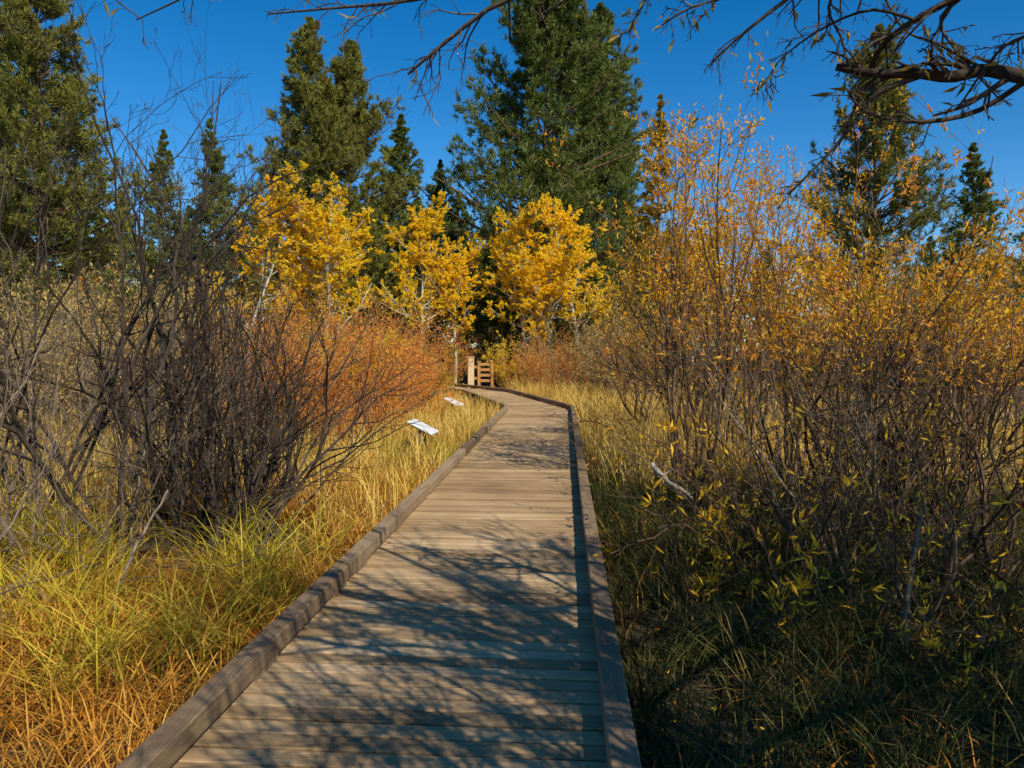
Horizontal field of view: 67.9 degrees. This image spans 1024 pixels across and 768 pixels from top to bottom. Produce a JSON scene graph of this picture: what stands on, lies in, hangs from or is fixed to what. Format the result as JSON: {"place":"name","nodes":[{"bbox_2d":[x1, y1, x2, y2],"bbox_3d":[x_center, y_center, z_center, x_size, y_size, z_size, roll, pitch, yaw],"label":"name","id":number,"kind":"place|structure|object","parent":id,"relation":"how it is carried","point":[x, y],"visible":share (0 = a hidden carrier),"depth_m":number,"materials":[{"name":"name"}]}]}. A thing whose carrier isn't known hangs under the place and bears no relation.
{"place":"outdoors","nodes":[
{"label":"outdoors","id":0,"kind":"place"},
{"bbox_2d":[0,383,505,546],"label":"grass","id":1,"kind":"structure","parent":0,"point":[467,415],"depth_m":11.31,"materials":[{"name":"yellow plant"}]},
{"bbox_2d":[0,352,1023,767],"bbox_3d":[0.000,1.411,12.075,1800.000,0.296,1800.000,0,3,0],"label":"ground","id":2,"kind":"structure","parent":0,"point":[144,550],"depth_m":4.62,"materials":[{"name":"green plant"}]},
{"bbox_2d":[0,54,85,345],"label":"conifer tree","id":3,"kind":"object","parent":2,"relation":"on","point":[29,234],"visible":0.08,"depth_m":35.99,"materials":[{"name":"green plant"}]},
{"bbox_2d":[0,429,95,635],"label":"bare shrub","id":4,"kind":"object","parent":2,"relation":"on","point":[4,532],"visible":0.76,"depth_m":5.67,"materials":[{"name":"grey plant"}]},
{"bbox_2d":[0,200,124,570],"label":"bare shrub","id":5,"kind":"object","parent":2,"relation":"on","point":[10,488],"visible":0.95,"depth_m":6.67,"materials":[{"name":"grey plant"}]},
{"bbox_2d":[0,275,125,402],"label":"dry shrub","id":6,"kind":"object","parent":2,"relation":"on","point":[49,322],"visible":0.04,"depth_m":26.30,"materials":[{"name":"beige plant"}]},
{"bbox_2d":[0,265,145,416],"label":"dry shrub","id":7,"kind":"object","parent":2,"relation":"on","point":[6,320],"visible":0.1,"depth_m":20.21,"materials":[{"name":"beige plant"}]},
{"bbox_2d":[0,0,186,387],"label":"conifer tree","id":8,"kind":"object","parent":2,"relation":"on","point":[14,47],"visible":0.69,"depth_m":29.88,"materials":[{"name":"green plant"}]},
{"bbox_2d":[0,263,193,454],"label":"dry shrub","id":9,"kind":"object","parent":2,"relation":"on","point":[46,358],"visible":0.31,"depth_m":15.51,"materials":[{"name":"grey plant"}]},
{"bbox_2d":[9,261,203,463],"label":"bare shrub","id":10,"kind":"object","parent":2,"relation":"on","point":[94,420],"visible":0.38,"depth_m":12.86,"materials":[{"name":"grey plant"}]},
{"bbox_2d":[0,260,226,484],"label":"bare shrub","id":11,"kind":"object","parent":2,"relation":"on","point":[53,450],"visible":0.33,"depth_m":10.97,"materials":[{"name":"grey plant"}]},
{"bbox_2d":[0,265,239,434],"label":"dry shrub","id":12,"kind":"object","parent":2,"relation":"on","point":[88,333],"visible":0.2,"depth_m":15.88,"materials":[{"name":"beige plant"}]},
{"bbox_2d":[76,190,172,358],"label":"conifer tree","id":13,"kind":"object","parent":2,"relation":"on","point":[124,234],"visible":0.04,"depth_m":51.13,"materials":[{"name":"green plant"}]},
{"bbox_2d":[104,490,168,629],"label":"fallen branch","id":14,"kind":"object","parent":2,"relation":"on","point":[136,545],"visible":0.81,"depth_m":5.42,"materials":[{"name":"grey wood"}]},
{"bbox_2d":[0,311,314,598],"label":"bare shrub","id":15,"kind":"object","parent":2,"relation":"on","point":[106,533],"visible":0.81,"depth_m":6.14,"materials":[{"name":"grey plant"}]},
{"bbox_2d":[116,129,200,361],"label":"conifer tree","id":16,"kind":"object","parent":2,"relation":"on","point":[164,153],"visible":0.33,"depth_m":41.20,"materials":[{"name":"green plant"}]},
{"bbox_2d":[25,253,308,431],"bbox_3d":[-7.768,-0.702,17.894,7.112,4.264,5.137,-5,6,-65],"label":"dry shrub","id":17,"kind":"object","parent":2,"relation":"on","point":[151,311],"visible":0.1,"depth_m":16.81,"materials":[{"name":"beige plant"}]},
{"bbox_2d":[0,0,335,521],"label":"bare shrub","id":18,"kind":"object","parent":2,"relation":"on","point":[95,431],"visible":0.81,"depth_m":7.78,"materials":[{"name":"brown plant"}]},
{"bbox_2d":[1,251,360,479],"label":"bare shrub","id":19,"kind":"object","parent":2,"relation":"on","point":[135,412],"visible":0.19,"depth_m":11.46,"materials":[{"name":"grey plant"}]},
{"bbox_2d":[85,270,291,460],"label":"bare shrub","id":20,"kind":"object","parent":2,"relation":"on","point":[206,368],"visible":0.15,"depth_m":12.60,"materials":[{"name":"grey plant"}]},
{"bbox_2d":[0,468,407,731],"bbox_3d":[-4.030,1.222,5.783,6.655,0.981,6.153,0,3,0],"label":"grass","id":21,"kind":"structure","parent":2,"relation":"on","point":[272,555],"depth_m":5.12,"materials":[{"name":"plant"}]},
{"bbox_2d":[0,0,409,556],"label":"bare shrub","id":22,"kind":"object","parent":2,"relation":"on","point":[19,431],"visible":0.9,"depth_m":7.29,"materials":[{"name":"brown plant"}]},
{"bbox_2d":[169,118,254,347],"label":"conifer tree","id":23,"kind":"object","parent":2,"relation":"on","point":[212,178],"visible":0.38,"depth_m":43.32,"materials":[{"name":"green plant"}]},
{"bbox_2d":[0,453,443,767],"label":"grass","id":24,"kind":"structure","parent":2,"relation":"on","point":[97,756],"depth_m":4.47,"materials":[{"name":"yellow plant"}]},
{"bbox_2d":[0,201,453,517],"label":"dead shrub","id":25,"kind":"object","parent":2,"relation":"on","point":[257,458],"visible":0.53,"depth_m":8.49,"materials":[{"name":"brown plant"}]},
{"bbox_2d":[13,172,465,556],"bbox_3d":[-2.556,-0.177,7.436,4.000,3.724,4.156,-2,3,-41],"label":"dead shrub","id":26,"kind":"object","parent":2,"relation":"on","point":[250,492],"visible":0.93,"depth_m":7.18,"materials":[{"name":"brown plant"}]},
{"bbox_2d":[185,174,334,340],"bbox_3d":[-9.677,-3.630,29.662,4.413,8.608,5.790,1,3,29],"label":"aspen tree","id":27,"kind":"object","parent":2,"relation":"on","point":[246,267],"visible":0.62,"depth_m":29.19,"materials":[{"name":"yellow plant"}]},
{"bbox_2d":[172,282,351,415],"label":"rust shrub","id":28,"kind":"object","parent":2,"relation":"on","point":[288,325],"visible":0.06,"depth_m":19.62,"materials":[{"name":"orange plant"}]},
{"bbox_2d":[203,15,379,345],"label":"conifer tree","id":29,"kind":"object","parent":2,"relation":"on","point":[311,102],"visible":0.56,"depth_m":40.20,"materials":[{"name":"green plant"}]},
{"bbox_2d":[185,264,428,440],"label":"rust shrub","id":30,"kind":"object","parent":2,"relation":"on","point":[354,366],"visible":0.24,"depth_m":14.73,"materials":[{"name":"orange plant"}]},
{"bbox_2d":[235,194,384,339],"bbox_3d":[-8.160,-3.418,30.938,6.132,8.065,4.673,0,3,-5],"label":"aspen tree","id":31,"kind":"object","parent":2,"relation":"on","point":[327,218],"visible":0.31,"depth_m":30.03,"materials":[{"name":"yellow plant"}]},
{"bbox_2d":[247,286,372,399],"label":"rust shrub","id":32,"kind":"object","parent":2,"relation":"on","point":[297,322],"visible":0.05,"depth_m":27.27,"materials":[{"name":"orange plant"}]},
{"bbox_2d":[200,277,431,418],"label":"rust shrub","id":33,"kind":"object","parent":2,"relation":"on","point":[371,319],"visible":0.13,"depth_m":18.70,"materials":[{"name":"orange plant"}]},
{"bbox_2d":[269,160,376,335],"bbox_3d":[-6.819,-3.754,28.902,3.978,8.930,5.006,-3,4,-45],"label":"aspen tree","id":34,"kind":"object","parent":2,"relation":"on","point":[328,234],"visible":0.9,"depth_m":28.75,"materials":[{"name":"yellow plant"}]},
{"bbox_2d":[249,299,424,451],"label":"rust shrub","id":35,"kind":"object","parent":2,"relation":"on","point":[338,385],"visible":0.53,"depth_m":14.56,"materials":[{"name":"orange plant"}]},
{"bbox_2d":[256,290,421,432],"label":"shrub","id":36,"kind":"object","parent":2,"relation":"on","point":[376,357],"visible":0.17,"depth_m":18.02,"materials":[{"name":"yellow plant"}]},
{"bbox_2d":[264,38,424,342],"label":"conifer tree","id":37,"kind":"object","parent":2,"relation":"on","point":[346,69],"visible":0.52,"depth_m":42.80,"materials":[{"name":"green plant"}]},
{"bbox_2d":[245,283,449,406],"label":"rust shrub","id":38,"kind":"object","parent":2,"relation":"on","point":[410,333],"visible":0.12,"depth_m":21.64,"materials":[{"name":"orange plant"}]},
{"bbox_2d":[279,304,447,433],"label":"rust shrub","id":39,"kind":"object","parent":2,"relation":"on","point":[397,402],"visible":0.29,"depth_m":17.29,"materials":[{"name":"orange plant"}]},
{"bbox_2d":[115,383,640,767],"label":"boardwalk","id":40,"kind":"structure","parent":2,"relation":"on","point":[436,645],"depth_m":4.06,"materials":[{"name":"brown wood"}]},
{"bbox_2d":[304,301,460,398],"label":"rust shrub","id":41,"kind":"object","parent":2,"relation":"on","point":[448,368],"visible":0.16,"depth_m":24.30,"materials":[{"name":"orange plant"}]},
{"bbox_2d":[333,113,460,354],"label":"conifer tree","id":42,"kind":"object","parent":2,"relation":"on","point":[400,139],"visible":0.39,"depth_m":45.99,"materials":[{"name":"green plant"}]},
{"bbox_2d":[340,315,465,419],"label":"rust shrub","id":43,"kind":"object","parent":2,"relation":"on","point":[434,378],"visible":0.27,"depth_m":20.26,"materials":[{"name":"orange plant"}]},
{"bbox_2d":[357,190,463,353],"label":"aspen tree","id":44,"kind":"object","parent":2,"relation":"on","point":[418,223],"visible":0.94,"depth_m":36.44,"materials":[{"name":"yellow plant"}]},
{"bbox_2d":[352,294,479,385],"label":"rust shrub","id":45,"kind":"object","parent":2,"relation":"on","point":[456,344],"visible":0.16,"depth_m":31.50,"materials":[{"name":"orange plant"}]},
{"bbox_2d":[393,159,477,369],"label":"conifer tree","id":46,"kind":"object","parent":2,"relation":"on","point":[438,188],"visible":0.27,"depth_m":51.29,"materials":[{"name":"green plant"}]},
{"bbox_2d":[392,316,481,385],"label":"rust shrub","id":47,"kind":"object","parent":2,"relation":"on","point":[460,343],"visible":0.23,"depth_m":38.66,"materials":[{"name":"orange plant"}]},
{"bbox_2d":[406,324,468,393],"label":"green shrub","id":48,"kind":"object","parent":2,"relation":"on","point":[450,372],"visible":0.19,"depth_m":29.78,"materials":[{"name":"yellow plant"}]},
{"bbox_2d":[423,230,493,382],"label":"aspen tree","id":49,"kind":"object","parent":2,"relation":"on","point":[455,273],"visible":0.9,"depth_m":36.99,"materials":[{"name":"yellow plant"}]},
{"bbox_2d":[419,190,509,375],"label":"conifer tree","id":50,"kind":"object","parent":2,"relation":"on","point":[457,213],"visible":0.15,"depth_m":57.11,"materials":[{"name":"green plant"}]},
{"bbox_2d":[442,322,519,387],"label":"dry shrub","id":51,"kind":"object","parent":2,"relation":"on","point":[494,348],"visible":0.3,"depth_m":39.45,"materials":[{"name":"beige plant"}]},
{"bbox_2d":[468,357,493,388],"bbox_3d":[-1.379,-0.379,33.517,1.176,1.661,0.210,0,3,0],"label":"wooden railing","id":52,"kind":"object","parent":2,"relation":"on","point":[471,378],"visible":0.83,"depth_m":33.45,"materials":[{"name":"brown wood"}]},
{"bbox_2d":[482,321,538,387],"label":"green shrub","id":53,"kind":"object","parent":2,"relation":"on","point":[498,367],"visible":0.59,"depth_m":35.08,"materials":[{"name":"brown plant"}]},
{"bbox_2d":[480,191,565,378],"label":"aspen tree","id":54,"kind":"object","parent":2,"relation":"on","point":[520,224],"visible":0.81,"depth_m":36.22,"materials":[{"name":"yellow plant"}]},
{"bbox_2d":[479,322,590,386],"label":"rust shrub","id":55,"kind":"object","parent":2,"relation":"on","point":[529,364],"visible":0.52,"depth_m":32.79,"materials":[{"name":"orange plant"}]},
{"bbox_2d":[496,320,594,390],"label":"rust shrub","id":56,"kind":"object","parent":2,"relation":"on","point":[546,366],"visible":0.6,"depth_m":30.82,"materials":[{"name":"orange plant"}]},
{"bbox_2d":[393,0,699,376],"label":"conifer tree","id":57,"kind":"object","parent":2,"relation":"on","point":[556,42],"visible":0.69,"depth_m":41.65,"materials":[{"name":"green plant"}]},
{"bbox_2d":[510,239,585,383],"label":"aspen tree","id":58,"kind":"object","parent":2,"relation":"on","point":[548,288],"visible":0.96,"depth_m":35.19,"materials":[{"name":"yellow plant"}]},
{"bbox_2d":[103,0,1023,211],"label":"overhanging tree","id":59,"kind":"object","parent":2,"relation":"on","point":[1003,74],"visible":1,"depth_m":3.04,"materials":[{"name":"brown plant"}]},
{"bbox_2d":[512,196,621,357],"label":"aspen tree","id":60,"kind":"object","parent":2,"relation":"on","point":[562,215],"visible":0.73,"depth_m":36.31,"materials":[{"name":"yellow plant"}]},
{"bbox_2d":[502,309,636,385],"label":"dry shrub","id":61,"kind":"object","parent":2,"relation":"on","point":[551,329],"visible":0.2,"depth_m":33.41,"materials":[{"name":"beige plant"}]},
{"bbox_2d":[531,315,652,390],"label":"dry shrub","id":62,"kind":"object","parent":2,"relation":"on","point":[567,368],"visible":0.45,"depth_m":29.30,"materials":[{"name":"beige plant"}]},
{"bbox_2d":[521,310,671,393],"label":"rust shrub","id":63,"kind":"object","parent":2,"relation":"on","point":[576,355],"visible":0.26,"depth_m":27.43,"materials":[{"name":"orange plant"}]},
{"bbox_2d":[533,1,695,348],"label":"conifer tree","id":64,"kind":"object","parent":2,"relation":"on","point":[601,8],"visible":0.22,"depth_m":47.41,"materials":[{"name":"green plant"}]},
{"bbox_2d":[567,300,713,407],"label":"dry shrub","id":65,"kind":"object","parent":2,"relation":"on","point":[599,382],"visible":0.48,"depth_m":24.06,"materials":[{"name":"beige plant"}]},
{"bbox_2d":[598,94,703,385],"bbox_3d":[5.718,-5.303,29.927,4.570,12.020,3.687,-1,3,-29],"label":"conifer tree","id":66,"kind":"object","parent":2,"relation":"on","point":[649,209],"visible":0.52,"depth_m":29.62,"materials":[{"name":"green plant"}]},
{"bbox_2d":[531,242,805,444],"bbox_3d":[3.439,-0.813,14.420,6.031,4.385,4.513,-5,5,-61],"label":"willow shrub","id":67,"kind":"object","parent":2,"relation":"on","point":[637,398],"visible":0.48,"depth_m":14.63,"materials":[{"name":"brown plant"}]},
{"bbox_2d":[575,30,782,505],"bbox_3d":[1.977,-1.036,9.656,2.837,5.223,5.115,1,3,15],"label":"willow shrub","id":68,"kind":"object","parent":2,"relation":"on","point":[670,302],"visible":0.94,"depth_m":9.02,"materials":[{"name":"brown plant"}]},
{"bbox_2d":[626,270,735,402],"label":"willow shrub","id":69,"kind":"object","parent":2,"relation":"on","point":[680,342],"visible":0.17,"depth_m":23.02,"materials":[{"name":"brown plant"}]},
{"bbox_2d":[536,101,844,468],"bbox_3d":[3.161,-1.262,11.142,5.434,5.550,3.014,-1,3,-23],"label":"willow shrub","id":70,"kind":"object","parent":2,"relation":"on","point":[736,242],"visible":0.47,"depth_m":11.33,"materials":[{"name":"brown plant"}]},
{"bbox_2d":[639,402,760,594],"bbox_3d":[1.504,0.923,6.226,0.942,1.626,1.690,0,3,2],"label":"willow sapling","id":71,"kind":"object","parent":2,"relation":"on","point":[671,428],"visible":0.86,"depth_m":6.14,"materials":[{"name":"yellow plant"}]},
{"bbox_2d":[636,240,785,429],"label":"willow shrub","id":72,"kind":"object","parent":2,"relation":"on","point":[683,360],"visible":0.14,"depth_m":16.51,"materials":[{"name":"brown plant"}]},
{"bbox_2d":[679,500,760,628],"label":"willow sapling","id":73,"kind":"object","parent":2,"relation":"on","point":[709,581],"visible":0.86,"depth_m":5.26,"materials":[{"name":"brown plant"}]},
{"bbox_2d":[667,231,839,446],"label":"willow shrub","id":74,"kind":"object","parent":2,"relation":"on","point":[751,369],"visible":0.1,"depth_m":14.05,"materials":[{"name":"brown plant"}]},
{"bbox_2d":[497,373,1023,509],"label":"grass","id":75,"kind":"structure","parent":2,"relation":"on","point":[593,435],"depth_m":13.67,"materials":[{"name":"yellow plant"}]},
{"bbox_2d":[586,152,968,555],"bbox_3d":[2.448,-0.307,8.100,4.749,3.923,3.553,-2,3,-43],"label":"willow shrub","id":76,"kind":"object","parent":2,"relation":"on","point":[752,181],"visible":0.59,"depth_m":7.52,"materials":[{"name":"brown plant"}]},
{"bbox_2d":[580,263,1023,611],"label":"willow shrub","id":77,"kind":"object","parent":2,"relation":"on","point":[735,499],"visible":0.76,"depth_m":5.80,"materials":[{"name":"brown plant"}]},
{"bbox_2d":[711,241,892,401],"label":"willow shrub","id":78,"kind":"object","parent":2,"relation":"on","point":[798,303],"visible":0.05,"depth_m":21.74,"materials":[{"name":"brown plant"}]},
{"bbox_2d":[701,215,926,427],"bbox_3d":[6.018,-0.978,15.621,6.348,4.616,4.750,-3,4,-50],"label":"willow shrub","id":79,"kind":"object","parent":2,"relation":"on","point":[820,231],"visible":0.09,"depth_m":14.99,"materials":[{"name":"orange plant"}]},
{"bbox_2d":[754,461,885,667],"bbox_3d":[1.854,1.127,4.614,0.776,1.339,1.392,1,3,13],"label":"willow sapling","id":80,"kind":"object","parent":2,"relation":"on","point":[801,584],"visible":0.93,"depth_m":4.63,"materials":[{"name":"green plant"}]},
{"bbox_2d":[644,186,1023,553],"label":"willow shrub","id":81,"kind":"object","parent":2,"relation":"on","point":[874,312],"visible":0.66,"depth_m":6.88,"materials":[{"name":"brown plant"}]},
{"bbox_2d":[652,189,1023,576],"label":"bare shrub","id":82,"kind":"object","parent":2,"relation":"on","point":[861,426],"visible":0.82,"depth_m":6.19,"materials":[{"name":"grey plant"}]},
{"bbox_2d":[677,78,1000,509],"bbox_3d":[3.729,-0.737,8.930,2.542,4.679,4.582,-1,3,-16],"label":"willow shrub","id":83,"kind":"object","parent":2,"relation":"on","point":[763,304],"visible":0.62,"depth_m":8.99,"materials":[{"name":"brown plant"}]},
{"bbox_2d":[669,250,1023,660],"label":"willow shrub","id":84,"kind":"object","parent":2,"relation":"on","point":[771,501],"visible":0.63,"depth_m":5.17,"materials":[{"name":"yellow plant"}]},
{"bbox_2d":[721,276,1023,547],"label":"dead shrub","id":85,"kind":"object","parent":2,"relation":"on","point":[934,452],"visible":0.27,"depth_m":7.44,"materials":[{"name":"brown plant"}]},
{"bbox_2d":[769,22,978,371],"bbox_3d":[17.012,-8.117,35.642,8.593,17.126,8.128,1,3,27],"label":"conifer tree","id":86,"kind":"object","parent":2,"relation":"on","point":[899,144],"visible":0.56,"depth_m":34.66,"materials":[{"name":"green plant"}]},
{"bbox_2d":[788,236,984,397],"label":"dry shrub","id":87,"kind":"object","parent":2,"relation":"on","point":[882,306],"visible":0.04,"depth_m":27.25,"materials":[{"name":"beige plant"}]},
{"bbox_2d":[755,203,1023,552],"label":"willow shrub","id":88,"kind":"object","parent":2,"relation":"on","point":[938,290],"visible":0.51,"depth_m":7.22,"materials":[{"name":"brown plant"}]},
{"bbox_2d":[765,307,1023,673],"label":"willow shrub","id":89,"kind":"object","parent":2,"relation":"on","point":[954,555],"visible":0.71,"depth_m":4.86,"materials":[{"name":"yellow plant"}]},
{"bbox_2d":[771,143,1023,589],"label":"willow shrub","id":90,"kind":"object","parent":2,"relation":"on","point":[914,189],"visible":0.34,"depth_m":7.29,"materials":[{"name":"orange plant"}]},
{"bbox_2d":[777,235,1023,447],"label":"willow shrub","id":91,"kind":"object","parent":2,"relation":"on","point":[867,281],"visible":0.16,"depth_m":12.53,"materials":[{"name":"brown plant"}]},
{"bbox_2d":[878,493,944,655],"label":"fallen branch","id":92,"kind":"object","parent":2,"relation":"on","point":[905,611],"visible":0.78,"depth_m":4.76,"materials":[{"name":"wood"}]},
{"bbox_2d":[805,234,1023,403],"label":"willow shrub","id":93,"kind":"object","parent":2,"relation":"on","point":[890,243],"visible":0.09,"depth_m":20.78,"materials":[{"name":"orange plant"}]},
{"bbox_2d":[824,227,1023,465],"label":"willow shrub","id":94,"kind":"object","parent":2,"relation":"on","point":[1016,401],"visible":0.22,"depth_m":12.02,"materials":[{"name":"orange plant"}]},
{"bbox_2d":[871,554,988,711],"bbox_3d":[2.282,1.366,4.227,0.499,0.861,0.895,0,3,-6],"label":"willow sapling","id":95,"kind":"object","parent":2,"relation":"on","point":[921,613],"visible":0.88,"depth_m":4.20,"materials":[{"name":"green plant"}]},
{"bbox_2d":[844,232,1023,431],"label":"willow shrub","id":96,"kind":"object","parent":2,"relation":"on","point":[999,325],"visible":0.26,"depth_m":13.68,"materials":[{"name":"brown plant"}]},
{"bbox_2d":[864,181,1023,662],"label":"willow shrub","id":97,"kind":"object","parent":2,"relation":"on","point":[980,473],"visible":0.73,"depth_m":6.08,"materials":[{"name":"yellow plant"}]},
{"bbox_2d":[881,253,1023,418],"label":"willow shrub","id":98,"kind":"object","parent":2,"relation":"on","point":[970,320],"visible":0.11,"depth_m":20.05,"materials":[{"name":"brown plant"}]},
{"bbox_2d":[895,256,1023,404],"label":"rust shrub","id":99,"kind":"object","parent":2,"relation":"on","point":[1004,335],"visible":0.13,"depth_m":27.80,"materials":[{"name":"orange plant"}]},
{"bbox_2d":[923,142,1023,385],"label":"conifer tree","id":100,"kind":"object","parent":2,"relation":"on","point":[976,186],"visible":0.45,"depth_m":40.41,"materials":[{"name":"green plant"}]},
{"bbox_2d":[0,452,1023,767],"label":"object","id":101,"kind":"object","parent":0,"point":[634,626],"depth_m":4.58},
{"bbox_2d":[0,0,1023,351],"label":"sky","id":102,"kind":"structure","parent":0,"point":[238,32],"materials":[{"name":"blue"}]},
{"bbox_2d":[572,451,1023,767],"bbox_3d":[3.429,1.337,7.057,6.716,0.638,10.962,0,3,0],"label":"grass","id":103,"kind":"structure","parent":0,"point":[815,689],"depth_m":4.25,"materials":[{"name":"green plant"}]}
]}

